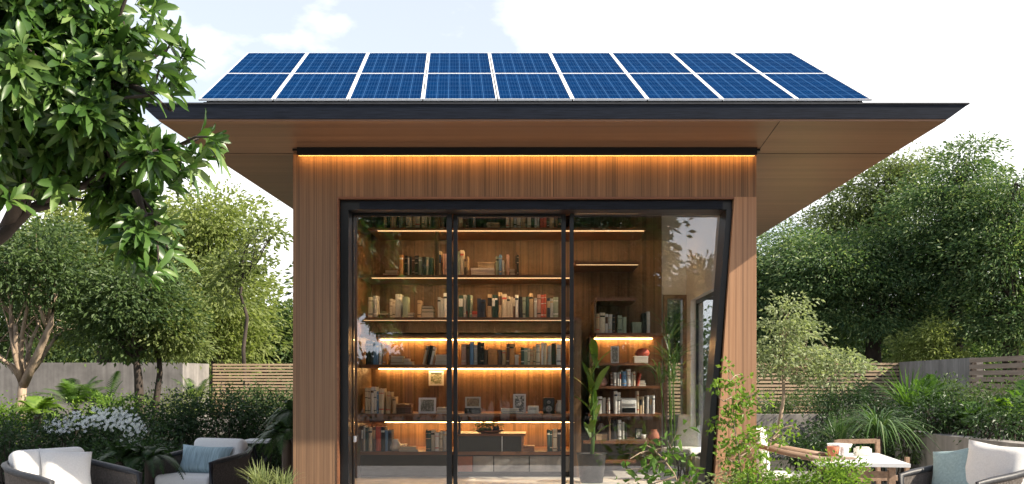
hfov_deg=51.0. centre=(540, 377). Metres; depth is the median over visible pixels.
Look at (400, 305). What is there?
book
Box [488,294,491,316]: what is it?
book
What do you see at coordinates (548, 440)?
book
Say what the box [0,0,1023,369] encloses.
sky
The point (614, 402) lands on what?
book
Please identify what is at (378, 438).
book
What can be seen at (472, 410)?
storage box
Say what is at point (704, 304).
side window
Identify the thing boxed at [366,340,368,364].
book
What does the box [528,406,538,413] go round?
radio
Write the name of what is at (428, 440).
book
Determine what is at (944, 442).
planter wall
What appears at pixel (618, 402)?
book
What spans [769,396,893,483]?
shrub
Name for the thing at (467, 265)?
book
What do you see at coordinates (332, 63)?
solar panel
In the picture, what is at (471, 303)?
book
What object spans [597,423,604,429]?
ornament
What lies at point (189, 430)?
shrub
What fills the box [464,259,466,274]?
book
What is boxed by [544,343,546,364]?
book
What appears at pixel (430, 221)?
book
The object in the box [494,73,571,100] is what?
solar panel
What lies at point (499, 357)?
book
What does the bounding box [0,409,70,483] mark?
shrub
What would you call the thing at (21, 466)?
armchair
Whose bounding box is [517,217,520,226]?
book
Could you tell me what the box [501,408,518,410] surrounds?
book
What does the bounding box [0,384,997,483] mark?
ground
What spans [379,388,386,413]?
book
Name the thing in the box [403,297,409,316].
book
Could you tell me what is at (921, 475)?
armchair
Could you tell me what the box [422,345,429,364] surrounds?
book
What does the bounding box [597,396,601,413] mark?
book
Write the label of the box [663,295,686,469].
rear door
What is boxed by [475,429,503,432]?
dish
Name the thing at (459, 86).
solar panel
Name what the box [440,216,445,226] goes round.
book
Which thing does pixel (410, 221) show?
book
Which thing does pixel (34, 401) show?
fern
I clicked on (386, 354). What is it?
book
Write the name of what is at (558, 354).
book
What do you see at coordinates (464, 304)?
book
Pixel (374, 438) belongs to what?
book
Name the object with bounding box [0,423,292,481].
raised bed
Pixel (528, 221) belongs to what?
book
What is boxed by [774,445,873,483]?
shrub
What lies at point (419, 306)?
book
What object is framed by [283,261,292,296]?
leafy tree
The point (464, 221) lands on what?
book
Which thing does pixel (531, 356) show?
book
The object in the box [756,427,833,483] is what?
dining chair
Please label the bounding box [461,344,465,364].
book
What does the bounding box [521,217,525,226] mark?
book
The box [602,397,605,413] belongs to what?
book
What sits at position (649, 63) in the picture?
solar panel
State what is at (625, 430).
book
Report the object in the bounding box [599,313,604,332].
book
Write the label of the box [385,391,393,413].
book
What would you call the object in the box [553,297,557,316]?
book
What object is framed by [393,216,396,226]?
book
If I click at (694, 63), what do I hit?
solar panel
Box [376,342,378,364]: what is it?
book
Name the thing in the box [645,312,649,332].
book
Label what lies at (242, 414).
shrub
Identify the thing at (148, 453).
fern
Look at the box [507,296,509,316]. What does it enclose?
book
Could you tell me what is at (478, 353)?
book
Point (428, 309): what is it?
book
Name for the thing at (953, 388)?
shrub
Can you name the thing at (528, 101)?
mounting rack
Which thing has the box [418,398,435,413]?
picture frame
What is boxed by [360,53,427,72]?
solar panel
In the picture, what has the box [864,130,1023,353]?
feathery tree
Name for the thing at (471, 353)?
book
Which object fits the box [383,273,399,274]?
book
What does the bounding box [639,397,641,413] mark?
book
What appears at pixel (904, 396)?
strap plant
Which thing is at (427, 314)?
book
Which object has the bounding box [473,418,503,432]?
dish plant
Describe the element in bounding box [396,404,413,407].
storage box
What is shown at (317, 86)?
solar panel
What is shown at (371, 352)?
book
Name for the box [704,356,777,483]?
climbing plant
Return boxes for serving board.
[828,456,855,458]
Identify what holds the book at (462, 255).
on the bookcase at (617, 265)
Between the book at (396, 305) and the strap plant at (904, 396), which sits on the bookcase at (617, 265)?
the book at (396, 305)
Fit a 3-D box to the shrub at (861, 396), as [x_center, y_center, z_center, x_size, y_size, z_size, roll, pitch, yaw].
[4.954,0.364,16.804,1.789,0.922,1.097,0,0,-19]
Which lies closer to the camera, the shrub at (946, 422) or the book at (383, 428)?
the book at (383, 428)
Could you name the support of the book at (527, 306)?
on the bookcase at (617, 265)
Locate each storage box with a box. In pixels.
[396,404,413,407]
[396,407,412,413]
[464,408,481,413]
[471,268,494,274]
[478,262,494,268]
[487,222,499,226]
[488,349,497,364]
[631,322,641,332]
[633,356,647,362]
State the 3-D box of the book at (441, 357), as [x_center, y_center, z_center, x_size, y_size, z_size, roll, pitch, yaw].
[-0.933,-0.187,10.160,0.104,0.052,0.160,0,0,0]
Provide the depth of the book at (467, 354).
10.06 m
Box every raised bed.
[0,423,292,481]
[673,414,944,454]
[940,425,1018,439]
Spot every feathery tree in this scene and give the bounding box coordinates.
[756,211,985,412]
[756,217,870,412]
[758,142,956,365]
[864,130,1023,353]
[881,261,1023,376]
[926,160,1023,424]
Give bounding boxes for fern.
[9,396,64,446]
[66,371,155,436]
[96,442,145,469]
[116,442,185,483]
[165,374,225,401]
[242,421,292,483]
[258,399,292,477]
[891,374,952,430]
[936,400,998,435]
[975,395,1023,439]
[982,380,1023,440]
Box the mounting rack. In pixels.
[207,56,861,101]
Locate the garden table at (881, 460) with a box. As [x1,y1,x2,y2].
[812,453,910,483]
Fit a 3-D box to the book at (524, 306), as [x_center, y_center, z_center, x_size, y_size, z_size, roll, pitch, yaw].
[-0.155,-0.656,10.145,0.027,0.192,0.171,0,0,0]
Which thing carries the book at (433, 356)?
on the bookcase at (617, 265)
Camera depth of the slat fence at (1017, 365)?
15.72 m
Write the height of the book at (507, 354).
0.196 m
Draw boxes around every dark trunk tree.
[45,248,217,427]
[117,281,228,433]
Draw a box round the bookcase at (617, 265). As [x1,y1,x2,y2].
[355,216,667,477]
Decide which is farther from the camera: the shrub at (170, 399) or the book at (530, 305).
the shrub at (170, 399)
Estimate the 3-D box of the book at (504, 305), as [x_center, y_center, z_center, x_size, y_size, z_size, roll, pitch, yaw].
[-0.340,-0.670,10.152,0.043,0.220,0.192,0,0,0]
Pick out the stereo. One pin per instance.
(628, 405)
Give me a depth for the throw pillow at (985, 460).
8.19 m
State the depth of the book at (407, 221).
10.06 m
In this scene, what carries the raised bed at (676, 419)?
on the ground at (774, 463)
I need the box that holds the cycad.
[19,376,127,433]
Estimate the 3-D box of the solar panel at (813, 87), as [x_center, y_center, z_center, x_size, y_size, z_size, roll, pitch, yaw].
[1.951,-2.081,7.674,0.559,0.438,0.900,0,0,0]
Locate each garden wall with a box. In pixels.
[0,363,185,422]
[186,363,208,417]
[899,358,982,417]
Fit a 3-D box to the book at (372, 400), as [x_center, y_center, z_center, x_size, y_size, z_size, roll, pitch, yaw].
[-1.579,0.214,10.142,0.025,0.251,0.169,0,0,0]
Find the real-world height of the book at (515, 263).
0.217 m
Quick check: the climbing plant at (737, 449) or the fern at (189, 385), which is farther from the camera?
the fern at (189, 385)
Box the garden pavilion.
[141,102,969,483]
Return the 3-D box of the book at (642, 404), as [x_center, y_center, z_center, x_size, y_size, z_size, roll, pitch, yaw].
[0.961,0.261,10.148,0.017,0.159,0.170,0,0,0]
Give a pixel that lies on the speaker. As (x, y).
(548, 405)
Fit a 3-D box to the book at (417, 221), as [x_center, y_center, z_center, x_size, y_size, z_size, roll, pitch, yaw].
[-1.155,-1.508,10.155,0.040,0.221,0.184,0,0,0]
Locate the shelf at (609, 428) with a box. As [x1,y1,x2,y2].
[608,413,647,439]
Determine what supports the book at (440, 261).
on the bookcase at (617, 265)
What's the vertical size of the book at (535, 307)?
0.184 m
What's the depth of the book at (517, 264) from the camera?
10.06 m
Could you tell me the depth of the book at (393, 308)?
10.07 m
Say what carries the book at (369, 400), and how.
on the bookcase at (617, 265)
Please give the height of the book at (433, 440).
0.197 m
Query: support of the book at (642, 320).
on the bookcase at (617, 265)
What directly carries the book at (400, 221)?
on the bookcase at (617, 265)
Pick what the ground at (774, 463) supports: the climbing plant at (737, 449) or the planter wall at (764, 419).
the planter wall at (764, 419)
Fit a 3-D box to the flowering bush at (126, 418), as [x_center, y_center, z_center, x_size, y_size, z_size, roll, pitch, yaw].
[-4.724,0.720,11.620,1.809,1.111,1.313,0,0,0]
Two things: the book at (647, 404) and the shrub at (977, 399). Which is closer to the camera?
the book at (647, 404)
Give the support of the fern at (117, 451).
on the patio
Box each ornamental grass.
[233,460,283,483]
[255,465,303,483]
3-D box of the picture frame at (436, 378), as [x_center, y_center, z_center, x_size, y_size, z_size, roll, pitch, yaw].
[-1.043,0.009,10.723,0.150,0.148,0.014,0,0,0]
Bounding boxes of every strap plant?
[809,404,942,482]
[814,410,864,483]
[861,364,977,421]
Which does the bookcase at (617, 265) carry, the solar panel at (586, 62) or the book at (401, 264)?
the book at (401, 264)
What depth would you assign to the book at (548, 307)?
10.06 m
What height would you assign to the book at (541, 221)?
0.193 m
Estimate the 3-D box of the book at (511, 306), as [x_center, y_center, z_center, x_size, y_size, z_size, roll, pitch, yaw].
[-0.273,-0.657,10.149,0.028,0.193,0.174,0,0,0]
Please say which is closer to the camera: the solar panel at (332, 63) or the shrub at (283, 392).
the solar panel at (332, 63)
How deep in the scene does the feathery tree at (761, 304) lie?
24.78 m
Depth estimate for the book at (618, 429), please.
10.06 m
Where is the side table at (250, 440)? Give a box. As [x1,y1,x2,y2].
[246,438,275,482]
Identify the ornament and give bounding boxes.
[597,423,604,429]
[600,376,606,385]
[635,348,649,355]
[648,429,659,439]
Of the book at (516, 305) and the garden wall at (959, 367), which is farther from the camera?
the garden wall at (959, 367)
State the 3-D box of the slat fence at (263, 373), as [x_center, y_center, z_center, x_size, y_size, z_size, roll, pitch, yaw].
[-4.550,0.513,21.640,4.170,1.574,0.101,0,0,0]
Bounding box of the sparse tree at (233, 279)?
[179,208,292,393]
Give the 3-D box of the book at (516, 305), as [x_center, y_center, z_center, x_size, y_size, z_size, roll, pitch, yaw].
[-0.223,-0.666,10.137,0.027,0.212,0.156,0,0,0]
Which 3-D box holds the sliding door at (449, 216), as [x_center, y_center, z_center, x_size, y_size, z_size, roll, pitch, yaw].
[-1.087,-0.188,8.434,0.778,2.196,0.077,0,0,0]
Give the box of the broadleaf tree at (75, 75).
[0,0,230,292]
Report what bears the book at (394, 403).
on the bookcase at (617, 265)
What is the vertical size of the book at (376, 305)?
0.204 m
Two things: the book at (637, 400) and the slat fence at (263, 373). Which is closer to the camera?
the book at (637, 400)
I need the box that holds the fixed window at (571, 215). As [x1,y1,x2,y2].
[570,214,721,483]
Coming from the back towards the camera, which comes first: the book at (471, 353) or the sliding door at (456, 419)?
the book at (471, 353)
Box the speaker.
[543,398,554,413]
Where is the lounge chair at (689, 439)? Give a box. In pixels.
[661,414,699,469]
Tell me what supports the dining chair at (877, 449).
on the patio
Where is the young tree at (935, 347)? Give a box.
[882,306,974,365]
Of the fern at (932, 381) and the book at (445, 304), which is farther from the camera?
the fern at (932, 381)
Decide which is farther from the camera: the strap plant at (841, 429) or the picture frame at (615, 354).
the strap plant at (841, 429)
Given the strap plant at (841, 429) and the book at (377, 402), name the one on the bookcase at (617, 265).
the book at (377, 402)
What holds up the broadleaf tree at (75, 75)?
on the patio
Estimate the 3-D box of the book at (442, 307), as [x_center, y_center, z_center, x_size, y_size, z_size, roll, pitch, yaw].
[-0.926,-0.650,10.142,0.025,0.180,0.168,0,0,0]
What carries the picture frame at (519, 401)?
on the bookcase at (617, 265)
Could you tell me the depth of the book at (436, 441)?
10.06 m
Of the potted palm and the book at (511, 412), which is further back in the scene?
the book at (511, 412)
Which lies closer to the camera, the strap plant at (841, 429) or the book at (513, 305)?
the book at (513, 305)
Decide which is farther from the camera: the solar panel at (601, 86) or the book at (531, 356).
the book at (531, 356)
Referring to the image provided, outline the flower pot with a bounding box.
[827,446,839,455]
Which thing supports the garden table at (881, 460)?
on the patio
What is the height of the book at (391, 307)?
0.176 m
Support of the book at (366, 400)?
on the bookcase at (617, 265)
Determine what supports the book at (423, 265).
on the bookcase at (617, 265)
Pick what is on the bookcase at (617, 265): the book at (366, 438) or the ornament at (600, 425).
the book at (366, 438)
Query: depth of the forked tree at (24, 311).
14.81 m
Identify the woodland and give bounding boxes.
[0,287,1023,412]
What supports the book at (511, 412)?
on the bookcase at (617, 265)
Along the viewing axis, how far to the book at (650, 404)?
10.07 m
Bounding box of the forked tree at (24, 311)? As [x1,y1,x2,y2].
[0,209,120,434]
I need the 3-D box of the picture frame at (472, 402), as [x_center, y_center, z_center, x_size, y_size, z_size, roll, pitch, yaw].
[-0.640,0.237,10.153,0.145,0.105,0.026,0,0,0]
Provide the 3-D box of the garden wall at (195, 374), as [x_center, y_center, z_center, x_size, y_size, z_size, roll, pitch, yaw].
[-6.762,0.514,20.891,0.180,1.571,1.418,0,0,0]
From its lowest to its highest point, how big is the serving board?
0.013 m
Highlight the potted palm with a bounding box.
[636,311,707,480]
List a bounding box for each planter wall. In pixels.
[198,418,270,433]
[756,414,848,457]
[895,430,1023,481]
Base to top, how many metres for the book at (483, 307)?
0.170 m
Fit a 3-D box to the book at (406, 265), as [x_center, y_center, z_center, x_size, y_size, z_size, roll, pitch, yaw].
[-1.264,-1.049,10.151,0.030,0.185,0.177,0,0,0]
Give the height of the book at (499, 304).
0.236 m
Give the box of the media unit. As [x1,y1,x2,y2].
[458,431,525,451]
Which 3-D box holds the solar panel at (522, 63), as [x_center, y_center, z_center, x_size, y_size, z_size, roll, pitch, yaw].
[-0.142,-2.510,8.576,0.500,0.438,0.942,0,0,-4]
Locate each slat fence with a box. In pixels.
[211,364,292,417]
[667,363,898,440]
[969,355,1023,425]
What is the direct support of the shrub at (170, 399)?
on the raised bed at (143, 460)
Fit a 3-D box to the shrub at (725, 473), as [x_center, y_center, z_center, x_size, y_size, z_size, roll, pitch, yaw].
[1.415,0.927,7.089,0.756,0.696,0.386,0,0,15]
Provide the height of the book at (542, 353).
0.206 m
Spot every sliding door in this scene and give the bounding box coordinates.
[353,214,451,483]
[453,214,565,483]
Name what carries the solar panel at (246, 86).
attached to the mounting rack
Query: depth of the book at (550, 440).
10.06 m
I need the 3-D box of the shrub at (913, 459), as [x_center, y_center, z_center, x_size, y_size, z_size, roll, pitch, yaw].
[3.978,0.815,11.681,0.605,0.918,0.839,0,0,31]
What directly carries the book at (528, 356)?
on the bookcase at (617, 265)
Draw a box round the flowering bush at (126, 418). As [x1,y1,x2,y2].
[6,394,185,460]
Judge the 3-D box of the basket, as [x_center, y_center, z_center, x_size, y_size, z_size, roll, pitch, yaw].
[0.574,0.562,10.165,0.116,0.060,0.170,0,0,0]
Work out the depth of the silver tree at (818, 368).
12.40 m
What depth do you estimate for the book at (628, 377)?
10.06 m
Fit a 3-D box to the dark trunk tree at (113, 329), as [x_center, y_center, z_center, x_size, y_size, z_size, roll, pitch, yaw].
[-5.830,-0.309,15.522,2.273,3.218,2.228,0,0,38]
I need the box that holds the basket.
[595,433,607,439]
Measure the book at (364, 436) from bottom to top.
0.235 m
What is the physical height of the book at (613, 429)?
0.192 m
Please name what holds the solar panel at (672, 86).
attached to the mounting rack
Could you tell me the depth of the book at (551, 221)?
10.06 m
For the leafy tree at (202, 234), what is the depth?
24.39 m
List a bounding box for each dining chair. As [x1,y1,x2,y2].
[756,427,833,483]
[834,439,909,483]
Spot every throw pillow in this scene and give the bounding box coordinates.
[39,448,91,483]
[178,444,232,472]
[932,448,968,483]
[965,439,1023,483]
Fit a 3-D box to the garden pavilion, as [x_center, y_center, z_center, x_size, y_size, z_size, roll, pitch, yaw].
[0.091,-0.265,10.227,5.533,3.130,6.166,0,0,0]
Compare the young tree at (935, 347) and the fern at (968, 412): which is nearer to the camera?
the fern at (968, 412)
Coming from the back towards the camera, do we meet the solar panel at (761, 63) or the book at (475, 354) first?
the book at (475, 354)
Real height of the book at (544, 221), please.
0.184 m
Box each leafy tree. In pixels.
[0,190,210,379]
[118,174,292,417]
[172,290,292,406]
[227,296,292,409]
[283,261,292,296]
[667,300,772,423]
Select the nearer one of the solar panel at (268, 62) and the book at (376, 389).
the solar panel at (268, 62)
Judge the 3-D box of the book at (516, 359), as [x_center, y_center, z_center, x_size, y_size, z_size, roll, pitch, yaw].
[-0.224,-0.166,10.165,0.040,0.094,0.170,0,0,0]
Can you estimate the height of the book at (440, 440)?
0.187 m
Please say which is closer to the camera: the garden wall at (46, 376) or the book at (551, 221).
the book at (551, 221)
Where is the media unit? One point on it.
(499, 441)
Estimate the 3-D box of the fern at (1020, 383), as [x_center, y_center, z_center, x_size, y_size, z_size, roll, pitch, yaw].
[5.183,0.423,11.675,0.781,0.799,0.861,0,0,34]
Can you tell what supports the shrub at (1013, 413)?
on the raised bed at (987, 434)
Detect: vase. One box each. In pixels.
[390,439,400,450]
[555,400,560,413]
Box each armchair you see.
[1,447,142,483]
[153,438,254,483]
[898,465,1023,483]
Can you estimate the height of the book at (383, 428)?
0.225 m
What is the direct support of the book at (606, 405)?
on the bookcase at (617, 265)
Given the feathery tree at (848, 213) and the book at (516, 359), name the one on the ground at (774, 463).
the feathery tree at (848, 213)
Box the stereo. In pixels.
[621,398,635,413]
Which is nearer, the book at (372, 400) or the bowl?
the bowl
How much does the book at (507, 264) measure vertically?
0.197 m
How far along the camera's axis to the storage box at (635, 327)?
10.08 m
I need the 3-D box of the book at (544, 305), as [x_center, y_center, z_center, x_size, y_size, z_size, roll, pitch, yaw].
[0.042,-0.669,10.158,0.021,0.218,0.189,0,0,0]
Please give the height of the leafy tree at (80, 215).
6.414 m
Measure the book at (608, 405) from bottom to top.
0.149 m
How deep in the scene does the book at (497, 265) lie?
10.07 m
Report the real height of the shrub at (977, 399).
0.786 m
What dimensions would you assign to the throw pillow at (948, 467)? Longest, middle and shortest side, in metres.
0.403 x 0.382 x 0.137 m
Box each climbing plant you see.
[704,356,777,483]
[745,419,800,476]
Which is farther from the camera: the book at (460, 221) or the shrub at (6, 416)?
the shrub at (6, 416)
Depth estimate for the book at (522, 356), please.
10.05 m
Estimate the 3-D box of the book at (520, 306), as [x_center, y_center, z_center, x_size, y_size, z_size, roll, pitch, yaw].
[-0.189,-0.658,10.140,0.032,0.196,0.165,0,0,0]
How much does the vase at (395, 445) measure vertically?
0.110 m
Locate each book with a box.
[361,425,365,450]
[364,425,367,450]
[365,388,367,413]
[365,427,368,450]
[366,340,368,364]
[368,297,372,316]
[368,388,370,413]
[369,340,374,364]
[369,427,372,450]
[371,387,373,413]
[373,296,379,316]
[373,342,375,364]
[373,426,375,450]
[374,387,378,413]
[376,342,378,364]
[376,426,382,450]
[377,391,378,413]
[379,343,383,364]
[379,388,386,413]
[381,426,386,450]
[382,344,389,364]
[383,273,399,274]
[384,216,386,226]
[385,270,398,273]
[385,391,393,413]
[385,429,389,450]
[387,216,390,226]
[388,429,393,450]
[390,299,393,316]
[391,358,403,362]
[392,300,395,316]
[392,397,397,413]
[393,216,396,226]
[396,294,397,316]
[398,294,403,316]
[399,216,402,226]
[399,449,417,451]
[400,255,403,274]
[400,446,416,448]
[403,216,405,226]
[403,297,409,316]
[403,361,413,364]
[404,256,408,274]
[406,216,408,226]
[409,216,411,226]
[409,256,411,274]
[412,216,414,226]
[412,257,414,274]
[415,216,419,226]
[415,255,418,274]
[417,300,422,316]
[418,257,421,274]
[421,312,434,316]
[422,216,424,226]
[422,256,424,274]
[422,308,434,312]
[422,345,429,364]
[426,257,428,274]
[426,345,433,364]
[426,430,430,450]
[429,216,431,226]
[429,257,433,274]
[430,347,436,364]
[431,429,435,450]
[435,360,446,362]
[435,432,438,450]
[436,355,446,359]
[437,407,446,410]
[437,411,446,413]
[438,297,440,316]
[439,251,442,274]
[439,431,442,450]
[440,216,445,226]
[441,298,443,316]
[443,254,446,274]
[443,430,446,450]
[444,293,446,316]
[458,217,462,226]
[458,251,459,274]
[459,295,462,316]
[460,250,464,274]
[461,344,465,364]
[463,217,465,226]
[463,295,466,316]
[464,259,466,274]
[466,217,468,226]
[466,344,469,364]
[467,256,468,274]
[467,295,469,316]
[469,217,472,226]
[470,295,472,316]
[470,342,473,364]
[473,217,475,226]
[474,345,476,364]
[477,298,480,316]
[477,342,480,364]
[481,299,485,316]
[481,343,484,364]
[484,350,487,364]
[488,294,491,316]
[492,295,494,316]
[495,295,497,316]
[496,256,498,274]
[498,292,501,316]
[498,350,501,364]
[499,255,501,274]
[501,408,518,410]
[501,411,522,413]
[502,260,504,274]
[502,294,506,316]
[502,350,505,364]
[506,217,509,226]
[506,254,508,274]
[506,344,509,364]
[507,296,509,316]
[510,217,513,226]
[510,297,512,316]
[510,344,514,364]
[513,295,514,316]
[514,217,516,226]
[515,252,516,274]
[515,295,518,316]
[515,355,518,364]
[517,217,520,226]
[517,255,518,274]
[519,297,522,316]
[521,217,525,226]
[521,348,523,364]
[523,297,525,316]
[524,348,527,364]
[526,297,528,316]
[527,217,530,226]
[528,348,529,364]
[529,294,532,316]
[530,349,532,364]
[531,217,533,226]
[533,347,535,364]
[534,298,536,316]
[536,344,539,364]
[537,294,540,316]
[540,217,542,226]
[541,295,543,316]
[541,343,543,364]
[543,217,546,226]
[544,294,545,316]
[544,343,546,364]
[547,298,549,316]
[547,346,550,364]
[547,429,549,450]
[550,217,553,226]
[550,299,552,316]
[550,430,551,450]
[552,343,555,364]
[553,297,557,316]
[553,428,556,450]
[554,217,557,226]
[556,345,560,364]
[557,429,560,450]
[558,217,560,226]
[596,314,599,332]
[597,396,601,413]
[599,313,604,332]
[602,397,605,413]
[605,314,607,332]
[605,397,607,413]
[608,314,611,332]
[608,398,609,413]
[609,373,612,385]
[611,419,616,438]
[612,315,614,332]
[613,373,616,385]
[613,391,616,413]
[616,315,621,332]
[616,419,620,438]
[617,392,620,413]
[621,371,625,385]
[621,422,623,438]
[622,317,625,332]
[624,423,626,438]
[626,369,630,385]
[635,373,641,385]
[635,391,638,413]
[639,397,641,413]
[640,313,645,332]
[641,396,643,413]
[644,397,645,413]
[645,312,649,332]
[645,395,648,413]
[649,396,651,413]
[650,395,654,413]
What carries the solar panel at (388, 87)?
attached to the mounting rack
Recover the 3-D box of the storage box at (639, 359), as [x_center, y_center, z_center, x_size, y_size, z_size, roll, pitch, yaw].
[0.944,-0.167,10.165,0.134,0.066,0.170,0,0,0]
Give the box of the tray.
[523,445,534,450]
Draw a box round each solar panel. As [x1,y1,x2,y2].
[198,73,291,100]
[226,53,306,72]
[273,73,358,100]
[293,53,367,72]
[348,73,425,100]
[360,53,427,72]
[423,73,496,100]
[427,53,491,72]
[490,53,558,73]
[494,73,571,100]
[550,53,625,74]
[561,73,646,100]
[611,53,692,74]
[628,73,721,100]
[671,53,758,73]
[695,73,796,100]
[732,53,825,73]
[762,73,871,100]
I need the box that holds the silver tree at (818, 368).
[756,290,887,443]
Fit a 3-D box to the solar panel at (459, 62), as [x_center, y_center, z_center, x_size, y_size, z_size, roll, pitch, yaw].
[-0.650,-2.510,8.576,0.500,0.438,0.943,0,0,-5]
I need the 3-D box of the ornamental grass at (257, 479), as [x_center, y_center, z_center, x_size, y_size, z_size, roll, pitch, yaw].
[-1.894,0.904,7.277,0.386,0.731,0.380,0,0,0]
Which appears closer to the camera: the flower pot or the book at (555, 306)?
the flower pot
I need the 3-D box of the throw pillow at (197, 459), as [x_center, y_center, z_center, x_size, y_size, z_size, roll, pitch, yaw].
[-3.217,0.790,10.283,0.551,0.286,0.147,2,-20,16]
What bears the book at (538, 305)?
on the bookcase at (617, 265)
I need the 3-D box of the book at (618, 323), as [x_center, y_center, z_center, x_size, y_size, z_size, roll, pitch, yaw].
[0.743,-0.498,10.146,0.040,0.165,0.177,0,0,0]
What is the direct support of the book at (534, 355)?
on the bookcase at (617, 265)
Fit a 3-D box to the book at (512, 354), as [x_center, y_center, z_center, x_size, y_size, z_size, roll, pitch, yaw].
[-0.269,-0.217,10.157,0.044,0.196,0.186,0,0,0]
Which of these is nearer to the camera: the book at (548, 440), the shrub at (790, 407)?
the book at (548, 440)
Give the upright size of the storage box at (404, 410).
0.054 m
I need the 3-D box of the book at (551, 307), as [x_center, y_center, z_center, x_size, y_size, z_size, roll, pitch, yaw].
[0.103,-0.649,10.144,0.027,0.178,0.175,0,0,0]
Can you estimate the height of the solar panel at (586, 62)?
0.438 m
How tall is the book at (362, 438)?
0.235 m
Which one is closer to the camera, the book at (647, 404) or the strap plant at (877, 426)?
the book at (647, 404)
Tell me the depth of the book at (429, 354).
10.06 m
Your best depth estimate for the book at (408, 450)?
10.02 m
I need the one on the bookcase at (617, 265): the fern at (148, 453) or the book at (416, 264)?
the book at (416, 264)
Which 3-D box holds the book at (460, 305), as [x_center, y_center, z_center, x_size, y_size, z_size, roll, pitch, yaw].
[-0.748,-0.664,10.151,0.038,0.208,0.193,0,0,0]
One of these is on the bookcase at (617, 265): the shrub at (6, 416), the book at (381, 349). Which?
the book at (381, 349)
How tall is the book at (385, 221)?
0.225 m
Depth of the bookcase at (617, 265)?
10.74 m
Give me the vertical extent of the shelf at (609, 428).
0.259 m
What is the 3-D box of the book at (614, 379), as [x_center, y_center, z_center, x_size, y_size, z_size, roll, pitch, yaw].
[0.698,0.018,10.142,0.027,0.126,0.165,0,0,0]
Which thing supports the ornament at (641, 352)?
on the storage box at (639, 359)
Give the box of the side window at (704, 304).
[696,291,713,455]
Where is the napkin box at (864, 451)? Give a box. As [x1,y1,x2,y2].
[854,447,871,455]
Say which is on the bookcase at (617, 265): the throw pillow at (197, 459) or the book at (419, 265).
the book at (419, 265)
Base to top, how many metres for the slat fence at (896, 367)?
1.598 m
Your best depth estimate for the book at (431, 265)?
10.06 m
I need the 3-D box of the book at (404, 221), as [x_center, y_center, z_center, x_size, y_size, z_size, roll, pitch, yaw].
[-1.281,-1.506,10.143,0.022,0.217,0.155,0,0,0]
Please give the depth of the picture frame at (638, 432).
10.11 m
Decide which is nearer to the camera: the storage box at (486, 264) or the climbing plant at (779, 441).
the climbing plant at (779, 441)
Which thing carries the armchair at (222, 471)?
on the patio
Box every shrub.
[0,390,70,443]
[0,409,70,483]
[58,387,161,441]
[74,417,186,483]
[124,379,232,450]
[144,378,237,425]
[182,380,284,483]
[223,378,292,437]
[223,390,292,480]
[614,419,713,483]
[698,465,808,483]
[721,454,802,483]
[756,384,863,419]
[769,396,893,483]
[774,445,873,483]
[803,374,900,427]
[851,395,940,483]
[882,411,932,483]
[887,370,993,435]
[926,372,1006,433]
[943,374,1021,439]
[948,384,1023,444]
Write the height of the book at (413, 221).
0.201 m
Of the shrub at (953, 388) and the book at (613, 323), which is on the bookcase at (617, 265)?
the book at (613, 323)
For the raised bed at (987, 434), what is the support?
on the ground at (774, 463)
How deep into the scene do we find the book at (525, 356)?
10.05 m
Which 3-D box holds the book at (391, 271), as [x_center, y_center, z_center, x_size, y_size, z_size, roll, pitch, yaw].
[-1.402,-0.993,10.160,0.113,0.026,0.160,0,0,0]
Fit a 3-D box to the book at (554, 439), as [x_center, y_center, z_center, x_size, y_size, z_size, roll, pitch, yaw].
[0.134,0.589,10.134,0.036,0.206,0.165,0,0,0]
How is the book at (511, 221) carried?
on the bookcase at (617, 265)
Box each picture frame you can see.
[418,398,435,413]
[429,371,443,385]
[465,397,480,407]
[513,394,525,412]
[611,346,618,362]
[635,428,642,438]
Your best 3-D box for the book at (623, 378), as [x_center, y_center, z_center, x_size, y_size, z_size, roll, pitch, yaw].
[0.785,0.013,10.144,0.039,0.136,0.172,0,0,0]
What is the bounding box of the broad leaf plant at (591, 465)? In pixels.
[566,338,611,482]
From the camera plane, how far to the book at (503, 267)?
10.06 m
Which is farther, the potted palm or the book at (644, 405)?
the book at (644, 405)
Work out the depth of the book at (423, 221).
10.05 m
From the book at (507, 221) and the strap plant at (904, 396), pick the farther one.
the strap plant at (904, 396)
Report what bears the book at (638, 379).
on the bookcase at (617, 265)
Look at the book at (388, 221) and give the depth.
10.06 m
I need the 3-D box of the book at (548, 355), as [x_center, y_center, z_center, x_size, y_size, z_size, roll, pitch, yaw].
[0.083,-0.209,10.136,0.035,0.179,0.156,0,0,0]
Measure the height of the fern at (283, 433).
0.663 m
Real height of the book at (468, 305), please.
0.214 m
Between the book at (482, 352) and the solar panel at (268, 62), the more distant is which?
the book at (482, 352)
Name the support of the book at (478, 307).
on the bookcase at (617, 265)
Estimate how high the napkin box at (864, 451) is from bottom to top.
0.072 m
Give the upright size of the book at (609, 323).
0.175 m
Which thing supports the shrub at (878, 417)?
on the ground at (774, 463)
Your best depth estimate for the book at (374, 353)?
10.06 m
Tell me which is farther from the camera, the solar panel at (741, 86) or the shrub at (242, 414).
the shrub at (242, 414)
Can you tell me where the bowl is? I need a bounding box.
[827,443,851,454]
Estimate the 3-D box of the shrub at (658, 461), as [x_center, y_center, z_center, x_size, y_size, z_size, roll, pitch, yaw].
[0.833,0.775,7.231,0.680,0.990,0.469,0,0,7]

